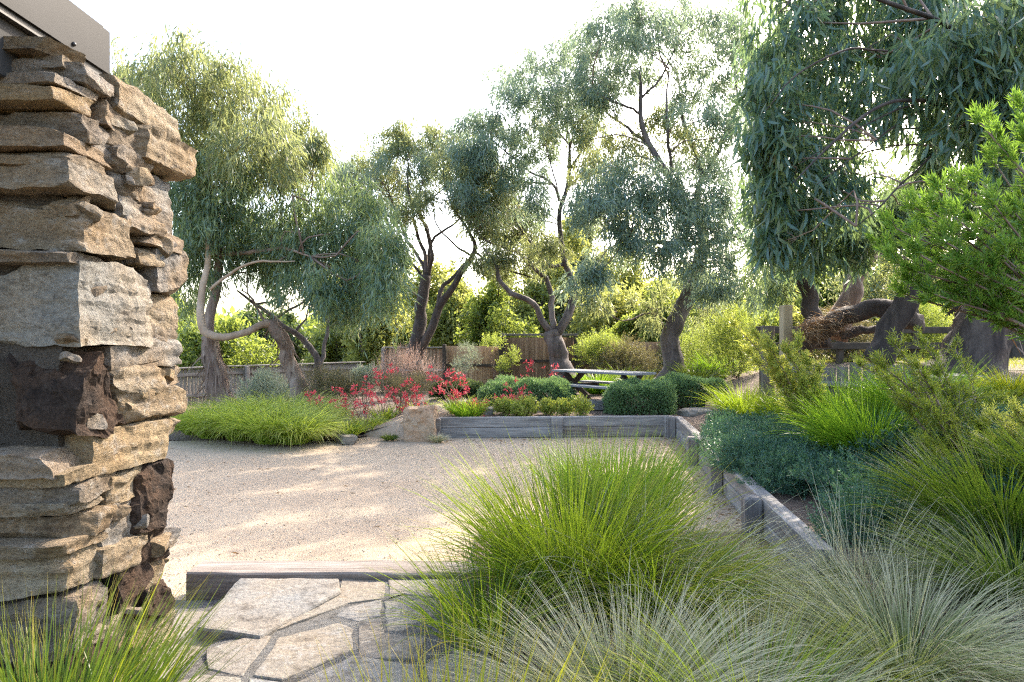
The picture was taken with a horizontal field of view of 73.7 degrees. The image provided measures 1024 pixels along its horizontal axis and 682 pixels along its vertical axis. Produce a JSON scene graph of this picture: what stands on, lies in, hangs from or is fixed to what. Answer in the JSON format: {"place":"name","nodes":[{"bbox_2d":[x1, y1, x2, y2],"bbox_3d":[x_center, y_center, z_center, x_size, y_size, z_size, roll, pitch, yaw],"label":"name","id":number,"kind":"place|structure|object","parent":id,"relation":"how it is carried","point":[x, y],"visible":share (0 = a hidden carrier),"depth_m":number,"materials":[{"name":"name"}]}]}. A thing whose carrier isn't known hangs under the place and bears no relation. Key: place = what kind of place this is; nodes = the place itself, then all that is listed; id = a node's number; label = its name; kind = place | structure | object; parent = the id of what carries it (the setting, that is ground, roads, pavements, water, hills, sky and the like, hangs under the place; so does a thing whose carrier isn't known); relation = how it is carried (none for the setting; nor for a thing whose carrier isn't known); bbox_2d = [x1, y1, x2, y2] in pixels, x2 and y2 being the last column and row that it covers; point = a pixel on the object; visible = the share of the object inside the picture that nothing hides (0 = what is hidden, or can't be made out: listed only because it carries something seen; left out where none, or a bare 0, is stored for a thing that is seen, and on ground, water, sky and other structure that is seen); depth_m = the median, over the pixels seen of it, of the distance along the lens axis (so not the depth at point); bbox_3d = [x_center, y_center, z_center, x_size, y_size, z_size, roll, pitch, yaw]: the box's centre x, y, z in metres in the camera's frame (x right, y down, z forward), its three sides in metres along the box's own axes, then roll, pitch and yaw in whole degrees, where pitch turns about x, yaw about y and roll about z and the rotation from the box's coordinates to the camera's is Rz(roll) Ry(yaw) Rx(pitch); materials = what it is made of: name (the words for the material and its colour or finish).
{"place":"outdoors","nodes":[
{"label":"outdoors","id":0,"kind":"place"},
{"bbox_2d":[171,385,427,439],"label":"garden soil","id":1,"kind":"structure","parent":0,"point":[178,435],"depth_m":16.56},
{"bbox_2d":[173,397,262,440],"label":"weeping grass","id":2,"kind":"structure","parent":1,"relation":"on","point":[190,425],"depth_m":11.70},
{"bbox_2d":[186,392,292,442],"bbox_3d":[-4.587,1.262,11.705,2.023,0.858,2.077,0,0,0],"label":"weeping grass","id":3,"kind":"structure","parent":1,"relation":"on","point":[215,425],"depth_m":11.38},
{"bbox_2d":[165,176,323,402],"bbox_3d":[-5.638,-1.023,14.354,3.576,5.344,2.272,0,0,-8],"label":"gum tree","id":4,"kind":"object","parent":1,"relation":"on","point":[286,347],"visible":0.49,"depth_m":14.15,"materials":[{"name":"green plant"}]},
{"bbox_2d":[232,364,289,403],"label":"silver shrub","id":5,"kind":"object","parent":1,"relation":"on","point":[267,381],"visible":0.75,"depth_m":15.05,"materials":[{"name":"green plant"}]},
{"bbox_2d":[110,15,424,406],"bbox_3d":[-5.509,-2.436,14.274,7.856,8.887,5.108,0,0,0],"label":"gum tree","id":6,"kind":"object","parent":1,"relation":"on","point":[367,255],"visible":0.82,"depth_m":13.51,"materials":[{"name":"green plant"}]},
{"bbox_2d":[171,361,365,405],"bbox_3d":[-7.519,1.209,18.775,0.225,1.081,9.275,0,0,35],"label":"paling fence","id":7,"kind":"object","parent":1,"relation":"on","point":[187,381],"visible":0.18,"depth_m":18.82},
{"bbox_2d":[237,289,376,391],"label":"gum tree","id":8,"kind":"object","parent":1,"relation":"on","point":[314,353],"visible":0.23,"depth_m":16.43,"materials":[{"name":"brown plant"}]},
{"bbox_2d":[294,361,371,411],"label":"brown shrub","id":9,"kind":"object","parent":1,"relation":"on","point":[333,380],"visible":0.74,"depth_m":14.43,"materials":[{"name":"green plant"}]},
{"bbox_2d":[381,347,441,390],"bbox_3d":[-3.264,0.919,22.462,2.194,1.461,0.221,0,0,16],"label":"paling fence","id":10,"kind":"object","parent":1,"relation":"on","point":[432,352],"visible":0.45,"depth_m":22.40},
{"bbox_2d":[153,578,508,681],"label":"flagstone paving","id":11,"kind":"structure","parent":0,"point":[267,608],"depth_m":3.71,"materials":[{"name":"stone"}]},
{"bbox_2d":[362,404,447,437],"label":"garden path","id":12,"kind":"structure","parent":0,"point":[391,427],"depth_m":12.51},
{"bbox_2d":[162,436,740,599],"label":"gravel ground","id":13,"kind":"structure","parent":0,"point":[341,547],"depth_m":7.76,"materials":[{"name":"gravel"}]},
{"bbox_2d":[0,35,198,681],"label":"stone chimney","id":14,"kind":"object","parent":13,"relation":"on","point":[95,261],"visible":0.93,"depth_m":3.06,"materials":[{"name":"stone"}]},
{"bbox_2d":[0,0,109,77],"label":"chimney cap","id":15,"kind":"object","parent":14,"relation":"on","point":[69,23],"visible":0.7,"depth_m":3.18,"materials":[{"name":"metal"}]},
{"bbox_2d":[208,395,346,446],"bbox_3d":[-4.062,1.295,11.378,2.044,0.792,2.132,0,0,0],"label":"weeping grass","id":16,"kind":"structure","parent":13,"relation":"on","point":[244,428],"depth_m":11.05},
{"bbox_2d":[136,581,473,681],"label":"paving base","id":17,"kind":"object","parent":13,"relation":"on","point":[324,620],"visible":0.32,"depth_m":3.70,"materials":[{"name":"concrete"}]},
{"bbox_2d":[0,563,260,681],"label":"lomandra tussock","id":18,"kind":"object","parent":17,"relation":"on","point":[63,673],"visible":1,"depth_m":2.71,"materials":[{"name":"plant"}]},
{"bbox_2d":[263,613,568,681],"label":"lomandra tussock","id":19,"kind":"object","parent":17,"relation":"on","point":[428,664],"visible":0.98,"depth_m":2.22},
{"bbox_2d":[186,560,488,599],"bbox_3d":[-1.170,1.645,4.690,2.012,0.202,0.277,0,0,0],"label":"step sleeper","id":20,"kind":"object","parent":13,"relation":"on","point":[226,576],"visible":0.45,"depth_m":4.58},
{"bbox_2d":[402,405,436,441],"bbox_3d":[-1.622,1.513,12.055,0.604,0.756,0.526,0,0,0],"label":"boulder","id":21,"kind":"object","parent":13,"relation":"on","point":[419,423],"visible":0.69,"depth_m":11.82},
{"bbox_2d":[181,436,740,553],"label":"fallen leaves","id":22,"kind":"object","parent":13,"relation":"on","point":[561,443],"visible":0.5,"depth_m":9.76,"materials":[{"name":"brown plant"}]},
{"bbox_2d":[436,415,674,438],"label":"retaining wall","id":23,"kind":"structure","parent":13,"relation":"on","point":[493,427],"depth_m":12.35,"materials":[{"name":"wood"}]},
{"bbox_2d":[667,416,835,581],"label":"retaining wall","id":24,"kind":"structure","parent":13,"relation":"on","point":[681,427],"depth_m":5.91,"materials":[{"name":"grey wood"}]},
{"bbox_2d":[70,0,983,320],"label":"sky","id":25,"kind":"structure","parent":0,"point":[359,64],"materials":[{"name":"white"}]},
{"bbox_2d":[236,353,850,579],"bbox_3d":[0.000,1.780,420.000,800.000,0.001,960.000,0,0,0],"label":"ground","id":26,"kind":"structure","parent":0,"point":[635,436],"depth_m":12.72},
{"bbox_2d":[171,314,281,382],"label":"bushy tree","id":27,"kind":"object","parent":26,"relation":"on","point":[234,351],"visible":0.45,"depth_m":25.03,"materials":[{"name":"green plant"}]},
{"bbox_2d":[234,297,315,364],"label":"bushy tree","id":28,"kind":"object","parent":26,"relation":"on","point":[289,320],"visible":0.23,"depth_m":38.90,"materials":[{"name":"green plant"}]},
{"bbox_2d":[300,265,353,376],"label":"bushy tree","id":29,"kind":"object","parent":26,"relation":"on","point":[335,349],"visible":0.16,"depth_m":31.23,"materials":[{"name":"green plant"}]},
{"bbox_2d":[340,284,410,384],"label":"bushy tree","id":30,"kind":"object","parent":26,"relation":"on","point":[369,345],"visible":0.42,"depth_m":26.59,"materials":[{"name":"green plant"}]},
{"bbox_2d":[389,250,466,348],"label":"bushy tree","id":31,"kind":"object","parent":26,"relation":"on","point":[437,271],"visible":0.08,"depth_m":33.25,"materials":[{"name":"green plant"}]},
{"bbox_2d":[400,272,475,348],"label":"bushy tree","id":32,"kind":"object","parent":26,"relation":"on","point":[448,323],"visible":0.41,"depth_m":29.47,"materials":[{"name":"green plant"}]},
{"bbox_2d":[367,354,868,430],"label":"garden soil","id":33,"kind":"structure","parent":0,"point":[740,380],"depth_m":14.44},
{"bbox_2d":[330,383,392,432],"bbox_3d":[-2.800,1.246,12.597,0.953,0.894,0.959,0,0,43],"label":"kangaroo paw","id":34,"kind":"object","parent":33,"relation":"on","point":[365,406],"visible":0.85,"depth_m":12.63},
{"bbox_2d":[362,363,401,421],"bbox_3d":[-2.613,1.031,13.984,0.933,1.244,1.016,0,0,-25],"label":"kangaroo paw","id":35,"kind":"object","parent":33,"relation":"on","point":[389,413],"visible":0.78,"depth_m":14.02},
{"bbox_2d":[366,367,437,414],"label":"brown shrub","id":36,"kind":"object","parent":33,"relation":"on","point":[393,384],"visible":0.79,"depth_m":14.59,"materials":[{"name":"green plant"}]},
{"bbox_2d":[365,341,444,410],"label":"pink shrub","id":37,"kind":"object","parent":33,"relation":"on","point":[409,358],"visible":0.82,"depth_m":15.04,"materials":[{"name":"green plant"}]},
{"bbox_2d":[383,377,438,410],"bbox_3d":[-1.950,1.133,13.372,1.085,0.842,1.005,0,0,-22],"label":"kangaroo paw","id":38,"kind":"object","parent":33,"relation":"on","point":[397,401],"visible":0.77,"depth_m":13.40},
{"bbox_2d":[314,105,544,370],"bbox_3d":[-2.779,-3.073,20.200,7.213,7.922,5.126,0,0,16],"label":"gum tree","id":39,"kind":"object","parent":33,"relation":"on","point":[426,163],"visible":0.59,"depth_m":19.68,"materials":[{"name":"green plant"}]},
{"bbox_2d":[425,365,477,414],"bbox_3d":[-1.145,0.938,13.234,1.118,0.970,1.017,0,0,0],"label":"kangaroo paw","id":40,"kind":"object","parent":33,"relation":"on","point":[455,391],"visible":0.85,"depth_m":13.21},
{"bbox_2d":[427,377,483,398],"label":"clipped hedge","id":41,"kind":"object","parent":33,"relation":"on","point":[473,385],"visible":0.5,"depth_m":16.53,"materials":[{"name":"green plant"}]},
{"bbox_2d":[440,396,493,416],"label":"strappy plant","id":42,"kind":"object","parent":33,"relation":"on","point":[460,412],"visible":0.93,"depth_m":12.61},
{"bbox_2d":[442,343,501,383],"bbox_3d":[-1.247,0.787,21.812,1.957,1.426,0.276,0,0,9],"label":"brush fence","id":43,"kind":"object","parent":33,"relation":"on","point":[484,372],"visible":0.5,"depth_m":21.82,"materials":[{"name":"brown wood"}]},
{"bbox_2d":[478,332,520,379],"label":"green shrub","id":44,"kind":"object","parent":33,"relation":"on","point":[502,360],"visible":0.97,"depth_m":20.54,"materials":[{"name":"green plant"}]},
{"bbox_2d":[451,256,547,345],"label":"bushy tree","id":45,"kind":"object","parent":33,"relation":"on","point":[488,311],"visible":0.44,"depth_m":25.72,"materials":[{"name":"green plant"}]},
{"bbox_2d":[476,222,569,337],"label":"bushy tree","id":46,"kind":"object","parent":33,"relation":"on","point":[538,293],"visible":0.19,"depth_m":36.51,"materials":[{"name":"green plant"}]},
{"bbox_2d":[476,373,577,407],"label":"clipped hedge","id":47,"kind":"object","parent":33,"relation":"on","point":[554,387],"visible":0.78,"depth_m":14.32,"materials":[{"name":"green plant"}]},
{"bbox_2d":[440,26,622,379],"bbox_3d":[0.711,-3.835,19.011,5.780,9.925,5.064,0,0,0],"label":"gum tree","id":48,"kind":"object","parent":33,"relation":"on","point":[506,251],"visible":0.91,"depth_m":18.28,"materials":[{"name":"green plant"}]},
{"bbox_2d":[500,334,578,382],"bbox_3d":[0.862,0.633,21.563,2.483,1.735,0.281,0,0,5],"label":"brush fence","id":49,"kind":"object","parent":33,"relation":"on","point":[535,350],"visible":0.51,"depth_m":21.59,"materials":[{"name":"brown wood"}]},
{"bbox_2d":[547,215,611,337],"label":"bushy tree","id":50,"kind":"object","parent":33,"relation":"on","point":[559,314],"visible":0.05,"depth_m":36.70,"materials":[{"name":"green plant"}]},
{"bbox_2d":[545,208,641,341],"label":"bushy tree","id":51,"kind":"object","parent":33,"relation":"on","point":[580,326],"visible":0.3,"depth_m":29.34,"materials":[{"name":"green plant"}]},
{"bbox_2d":[570,325,636,374],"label":"shrub","id":52,"kind":"object","parent":33,"relation":"on","point":[596,346],"visible":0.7,"depth_m":20.22,"materials":[{"name":"green plant"}]},
{"bbox_2d":[552,369,655,398],"bbox_3d":[1.971,1.055,15.001,1.592,0.804,2.405,0,0,-40],"label":"picnic table","id":53,"kind":"object","parent":33,"relation":"on","point":[585,383],"visible":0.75,"depth_m":15.18,"materials":[{"name":"grey wood"}]},
{"bbox_2d":[589,330,663,377],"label":"shrub","id":54,"kind":"object","parent":33,"relation":"on","point":[623,353],"visible":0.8,"depth_m":19.51,"materials":[{"name":"green plant"}]},
{"bbox_2d":[568,214,689,334],"bbox_3d":[5.599,-3.130,35.888,5.796,8.761,5.705,0,0,-41],"label":"bushy tree","id":55,"kind":"object","parent":33,"relation":"on","point":[630,275],"visible":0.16,"depth_m":35.84,"materials":[{"name":"green plant"}]},
{"bbox_2d":[577,341,692,382],"bbox_3d":[3.847,0.720,21.318,3.624,1.560,0.290,0,0,5],"label":"brush fence","id":56,"kind":"object","parent":33,"relation":"on","point":[655,346],"visible":0.08,"depth_m":21.32,"materials":[{"name":"brown wood"}]},
{"bbox_2d":[602,376,678,414],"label":"clipped hedge","id":57,"kind":"object","parent":33,"relation":"on","point":[659,395],"visible":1,"depth_m":13.13,"materials":[{"name":"green plant"}]},
{"bbox_2d":[608,278,679,341],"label":"bushy tree","id":58,"kind":"object","parent":33,"relation":"on","point":[629,326],"visible":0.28,"depth_m":24.90,"materials":[{"name":"green plant"}]},
{"bbox_2d":[552,0,791,379],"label":"gum tree","id":59,"kind":"object","parent":33,"relation":"on","point":[696,213],"visible":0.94,"depth_m":15.95,"materials":[{"name":"green plant"}]},
{"bbox_2d":[655,371,730,407],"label":"clipped hedge","id":60,"kind":"object","parent":33,"relation":"on","point":[687,385],"visible":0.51,"depth_m":14.03,"materials":[{"name":"green plant"}]},
{"bbox_2d":[679,317,750,375],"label":"shrub","id":61,"kind":"object","parent":33,"relation":"on","point":[686,340],"visible":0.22,"depth_m":18.50,"materials":[{"name":"green plant"}]},
{"bbox_2d":[672,279,778,367],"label":"bushy tree","id":62,"kind":"object","parent":33,"relation":"on","point":[765,321],"visible":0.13,"depth_m":23.61,"materials":[{"name":"green plant"}]},
{"bbox_2d":[695,301,768,381],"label":"shrub","id":63,"kind":"object","parent":33,"relation":"on","point":[723,336],"visible":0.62,"depth_m":16.42,"materials":[{"name":"green plant"}]},
{"bbox_2d":[804,297,875,362],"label":"shrub","id":64,"kind":"object","parent":33,"relation":"on","point":[865,338],"visible":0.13,"depth_m":14.36,"materials":[{"name":"green plant"}]},
{"bbox_2d":[794,263,887,359],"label":"bushy tree","id":65,"kind":"object","parent":33,"relation":"on","point":[831,301],"visible":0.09,"depth_m":33.37,"materials":[{"name":"green plant"}]},
{"bbox_2d":[756,309,951,390],"bbox_3d":[7.394,0.177,13.802,5.212,1.672,0.175,0,0,-5],"label":"rail fence","id":66,"kind":"object","parent":33,"relation":"on","point":[839,346],"visible":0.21,"depth_m":13.72,"materials":[{"name":"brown wood"}]},
{"bbox_2d":[819,161,970,359],"bbox_3d":[17.286,-3.395,29.567,6.172,9.076,6.626,0,0,-33],"label":"bushy tree","id":67,"kind":"object","parent":33,"relation":"on","point":[874,288],"visible":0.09,"depth_m":29.51,"materials":[{"name":"green plant"}]},
{"bbox_2d":[878,297,954,358],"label":"shrub","id":68,"kind":"object","parent":33,"relation":"on","point":[934,318],"visible":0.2,"depth_m":14.33,"materials":[{"name":"green plant"}]},
{"bbox_2d":[465,531,914,681],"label":"garden soil","id":69,"kind":"structure","parent":0,"point":[578,625],"depth_m":3.80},
{"bbox_2d":[310,581,654,681],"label":"lomandra tussock","id":70,"kind":"object","parent":69,"relation":"on","point":[483,672],"visible":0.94,"depth_m":2.29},
{"bbox_2d":[353,518,629,665],"bbox_3d":[-0.105,1.292,3.725,1.596,0.656,1.731,0,0,0],"label":"lomandra tussock","id":71,"kind":"object","parent":69,"relation":"on","point":[482,602],"visible":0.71,"depth_m":3.64,"materials":[{"name":"plant"}]},
{"bbox_2d":[390,417,766,642],"bbox_3d":[0.388,1.060,4.395,2.412,1.162,2.596,0,0,0],"label":"lomandra tussock","id":72,"kind":"object","parent":69,"relation":"on","point":[513,524],"visible":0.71,"depth_m":4.07,"materials":[{"name":"plant"}]},
{"bbox_2d":[514,422,722,559],"bbox_3d":[0.796,1.148,5.286,1.763,1.065,1.779,0,0,0],"label":"lomandra tussock","id":73,"kind":"object","parent":69,"relation":"on","point":[655,467],"visible":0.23,"depth_m":5.23,"materials":[{"name":"plant"}]},
{"bbox_2d":[405,541,862,681],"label":"poa tussock","id":74,"kind":"object","parent":69,"relation":"on","point":[557,660],"visible":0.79,"depth_m":2.88,"materials":[{"name":"plant"}]},
{"bbox_2d":[466,476,896,661],"bbox_3d":[0.806,1.198,3.907,2.275,0.885,2.260,0,0,-21],"label":"lomandra tussock","id":75,"kind":"object","parent":69,"relation":"on","point":[725,567],"visible":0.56,"depth_m":3.74,"materials":[{"name":"plant"}]},
{"bbox_2d":[533,570,973,681],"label":"poa tussock","id":76,"kind":"object","parent":69,"relation":"on","point":[835,670],"visible":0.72,"depth_m":2.78,"materials":[{"name":"plant"}]},
{"bbox_2d":[631,522,883,653],"bbox_3d":[1.283,1.350,3.979,1.588,0.580,1.572,0,0,0],"label":"poa tussock","id":77,"kind":"object","parent":69,"relation":"on","point":[774,566],"visible":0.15,"depth_m":3.91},
{"bbox_2d":[742,465,977,626],"bbox_3d":[2.006,1.133,3.903,1.344,0.852,1.333,0,0,-23],"label":"poa tussock","id":78,"kind":"object","parent":69,"relation":"on","point":[865,566],"visible":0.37,"depth_m":3.94,"materials":[{"name":"plant"}]},
{"bbox_2d":[712,517,1023,681],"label":"poa tussock","id":79,"kind":"object","parent":69,"relation":"on","point":[965,638],"visible":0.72,"depth_m":3.10,"materials":[{"name":"plant"}]},
{"bbox_2d":[831,476,1023,632],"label":"poa tussock","id":80,"kind":"object","parent":69,"relation":"on","point":[1013,558],"visible":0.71,"depth_m":3.71,"materials":[{"name":"plant"}]},
{"bbox_2d":[661,358,734,379],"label":"strappy grass","id":81,"kind":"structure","parent":0,"point":[696,373],"depth_m":16.45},
{"bbox_2d":[685,362,1023,681],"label":"garden soil","id":82,"kind":"structure","parent":0,"point":[795,503],"depth_m":4.54,"materials":[{"name":"soil"}]},
{"bbox_2d":[692,376,777,418],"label":"grass tussock","id":83,"kind":"object","parent":82,"relation":"on","point":[723,402],"depth_m":11.06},
{"bbox_2d":[700,406,772,436],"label":"groundcover shrub","id":84,"kind":"object","parent":82,"relation":"on","point":[717,415],"visible":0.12,"depth_m":10.55,"materials":[{"name":"green plant"}]},
{"bbox_2d":[689,405,801,457],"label":"groundcover shrub","id":85,"kind":"object","parent":82,"relation":"on","point":[766,425],"visible":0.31,"depth_m":8.54,"materials":[{"name":"green plant"}]},
{"bbox_2d":[727,383,791,418],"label":"grass tussock","id":86,"kind":"object","parent":82,"relation":"on","point":[755,408],"depth_m":9.78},
{"bbox_2d":[761,305,792,401],"bbox_3d":[4.283,0.266,11.055,0.482,1.688,0.190,0,0,23],"label":"fence post","id":87,"kind":"object","parent":82,"relation":"on","point":[785,320],"visible":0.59,"depth_m":10.97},
{"bbox_2d":[727,312,828,429],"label":"golden shrub","id":88,"kind":"object","parent":82,"relation":"on","point":[782,375],"visible":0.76,"depth_m":8.15,"materials":[{"name":"green plant"}]},
{"bbox_2d":[734,244,832,347],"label":"gum tree","id":89,"kind":"object","parent":82,"relation":"on","point":[810,300],"visible":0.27,"depth_m":11.20,"materials":[{"name":"green plant"}]},
{"bbox_2d":[699,419,897,500],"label":"groundcover shrub","id":90,"kind":"object","parent":82,"relation":"on","point":[762,460],"visible":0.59,"depth_m":6.79,"materials":[{"name":"green plant"}]},
{"bbox_2d":[753,364,907,420],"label":"grass tussock","id":91,"kind":"object","parent":82,"relation":"on","point":[828,390],"depth_m":8.09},
{"bbox_2d":[789,360,911,401],"bbox_3d":[4.599,0.539,9.240,1.672,0.622,0.168,0,0,21],"label":"paling fence","id":92,"kind":"object","parent":82,"relation":"on","point":[828,371],"visible":0.1,"depth_m":9.33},
{"bbox_2d":[787,298,924,350],"bbox_3d":[5.218,-0.228,10.536,2.039,0.832,1.094,0,0,0],"label":"fallen log","id":93,"kind":"object","parent":82,"relation":"on","point":[828,325],"visible":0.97,"depth_m":10.35,"materials":[{"name":"brown wood"}]},
{"bbox_2d":[759,376,958,460],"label":"grass tussock","id":94,"kind":"object","parent":82,"relation":"on","point":[833,425],"depth_m":6.51,"materials":[{"name":"plant"}]},
{"bbox_2d":[829,127,904,341],"bbox_3d":[5.909,-1.852,11.524,1.670,3.740,2.746,0,0,22],"label":"gum tree","id":95,"kind":"object","parent":82,"relation":"on","point":[852,294],"visible":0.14,"depth_m":11.39,"materials":[{"name":"green plant"}]},
{"bbox_2d":[722,0,1023,375],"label":"gum tree","id":96,"kind":"object","parent":82,"relation":"on","point":[965,52],"visible":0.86,"depth_m":8.48,"materials":[{"name":"green plant"}]},
{"bbox_2d":[804,453,1004,556],"bbox_3d":[2.970,1.154,5.204,1.782,0.730,1.645,0,0,0],"label":"groundcover shrub","id":97,"kind":"object","parent":82,"relation":"on","point":[847,488],"visible":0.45,"depth_m":4.83,"materials":[{"name":"green plant"}]},
{"bbox_2d":[787,399,1023,486],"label":"groundcover shrub","id":98,"kind":"object","parent":82,"relation":"on","point":[826,470],"visible":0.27,"depth_m":5.97,"materials":[{"name":"green plant"}]},
{"bbox_2d":[819,347,1022,416],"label":"grass tussock","id":99,"kind":"object","parent":82,"relation":"on","point":[871,385],"depth_m":7.18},
{"bbox_2d":[831,412,1023,554],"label":"grass tussock","id":100,"kind":"object","parent":82,"relation":"on","point":[981,489],"depth_m":4.23,"materials":[{"name":"plant"}]},
{"bbox_2d":[849,324,1010,467],"bbox_3d":[3.611,0.537,5.699,1.269,1.380,1.242,0,0,0],"label":"feathery shrub","id":101,"kind":"object","parent":82,"relation":"on","point":[936,414],"visible":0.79,"depth_m":5.67,"materials":[{"name":"green plant"}]},
{"bbox_2d":[862,147,1002,366],"bbox_3d":[5.821,-1.251,9.464,1.609,3.308,1.978,0,0,-26],"label":"gum tree","id":102,"kind":"object","parent":82,"relation":"on","point":[899,313],"visible":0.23,"depth_m":9.47,"materials":[{"name":"brown plant"}]},
{"bbox_2d":[863,84,1023,343],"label":"needle bush","id":103,"kind":"object","parent":82,"relation":"on","point":[993,297],"visible":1,"depth_m":4.32,"materials":[{"name":"green plant"}]},
{"bbox_2d":[921,409,1023,488],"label":"grass tussock","id":104,"kind":"object","parent":82,"relation":"on","point":[1000,441],"depth_m":4.58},
{"bbox_2d":[950,422,1023,499],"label":"groundcover shrub","id":105,"kind":"object","parent":82,"relation":"on","point":[1005,479],"visible":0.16,"depth_m":4.51,"materials":[{"name":"green plant"}]},
{"bbox_2d":[957,393,1023,484],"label":"feathery shrub","id":106,"kind":"object","parent":82,"relation":"on","point":[1017,412],"visible":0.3,"depth_m":5.03,"materials":[{"name":"green plant"}]},
{"bbox_2d":[962,363,1023,404],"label":"grass tussock","id":107,"kind":"object","parent":82,"relation":"on","point":[1013,385],"depth_m":6.90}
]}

